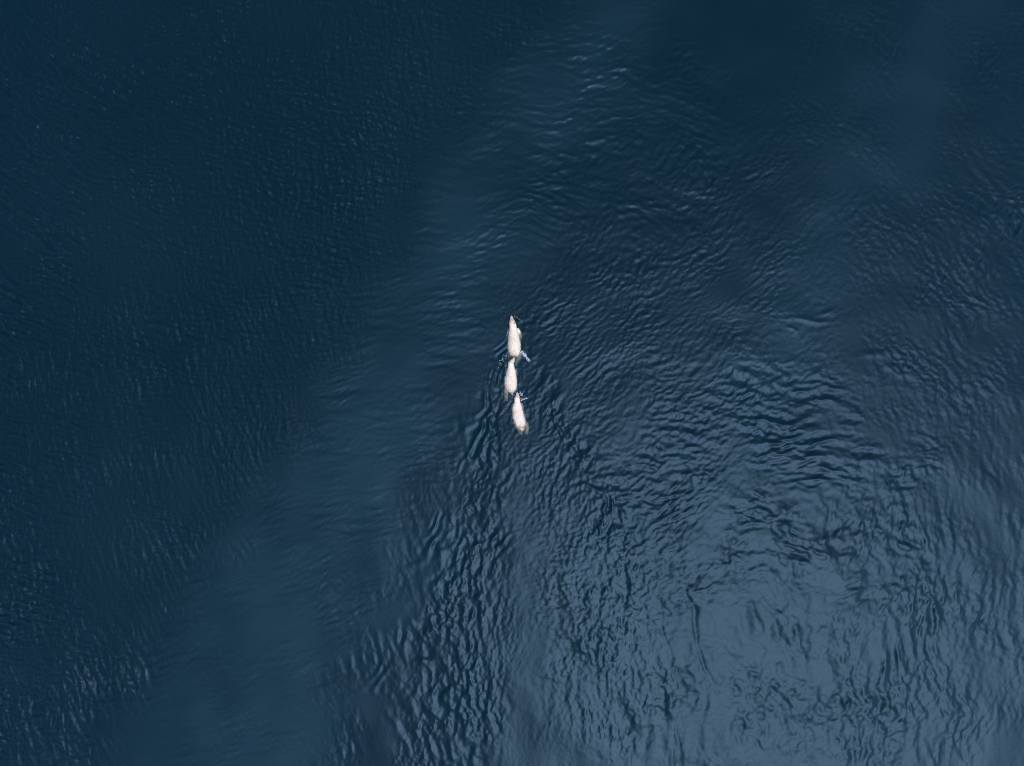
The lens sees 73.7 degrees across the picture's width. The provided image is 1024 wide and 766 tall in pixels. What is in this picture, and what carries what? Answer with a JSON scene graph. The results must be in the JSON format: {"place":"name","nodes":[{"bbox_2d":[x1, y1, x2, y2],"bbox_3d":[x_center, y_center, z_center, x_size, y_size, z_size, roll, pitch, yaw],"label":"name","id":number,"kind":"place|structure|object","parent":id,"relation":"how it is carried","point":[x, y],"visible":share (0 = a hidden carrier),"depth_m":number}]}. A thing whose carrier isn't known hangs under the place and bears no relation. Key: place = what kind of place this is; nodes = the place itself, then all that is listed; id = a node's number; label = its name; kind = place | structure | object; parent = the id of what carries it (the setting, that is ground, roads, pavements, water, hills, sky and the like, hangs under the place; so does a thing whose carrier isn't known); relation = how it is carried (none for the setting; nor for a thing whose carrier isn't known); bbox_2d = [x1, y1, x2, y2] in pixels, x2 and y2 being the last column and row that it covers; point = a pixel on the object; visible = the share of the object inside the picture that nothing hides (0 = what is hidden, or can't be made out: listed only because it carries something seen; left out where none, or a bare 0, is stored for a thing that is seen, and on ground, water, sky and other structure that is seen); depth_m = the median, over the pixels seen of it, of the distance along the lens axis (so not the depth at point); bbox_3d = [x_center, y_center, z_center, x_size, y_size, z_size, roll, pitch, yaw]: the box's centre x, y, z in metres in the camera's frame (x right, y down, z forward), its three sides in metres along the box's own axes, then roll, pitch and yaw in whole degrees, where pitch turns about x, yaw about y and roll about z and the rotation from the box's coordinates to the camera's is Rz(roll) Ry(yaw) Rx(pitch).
{"place":"outdoors","nodes":[
{"label":"outdoors","id":0,"kind":"place"},
{"bbox_2d":[0,0,1023,765],"bbox_3d":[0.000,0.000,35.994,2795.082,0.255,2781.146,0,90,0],"label":"water","id":1,"kind":"structure","parent":0,"point":[280,484],"depth_m":36.00},
{"bbox_2d":[503,356,517,401],"bbox_3d":[-0.073,-0.184,36.313,0.836,1.114,2.453,0,90,0],"label":"polar bear","id":2,"kind":"object","parent":1,"relation":"in","point":[510,382],"visible":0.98,"depth_m":35.91},
{"bbox_2d":[505,315,522,367],"bbox_3d":[0.114,-2.184,36.361,0.998,1.254,2.821,0,90,0],"label":"polar bear","id":3,"kind":"object","parent":1,"relation":"in","point":[513,334],"visible":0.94,"depth_m":35.90},
{"bbox_2d":[510,391,529,434],"bbox_3d":[0.332,1.694,36.265,0.892,1.015,2.446,-16,90,0],"label":"polar bear","id":4,"kind":"object","parent":1,"relation":"in","point":[520,422],"visible":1,"depth_m":35.98},
{"bbox_2d":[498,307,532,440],"bbox_3d":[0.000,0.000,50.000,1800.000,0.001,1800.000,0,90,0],"label":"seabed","id":5,"kind":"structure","parent":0,"point":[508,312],"depth_m":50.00}
]}

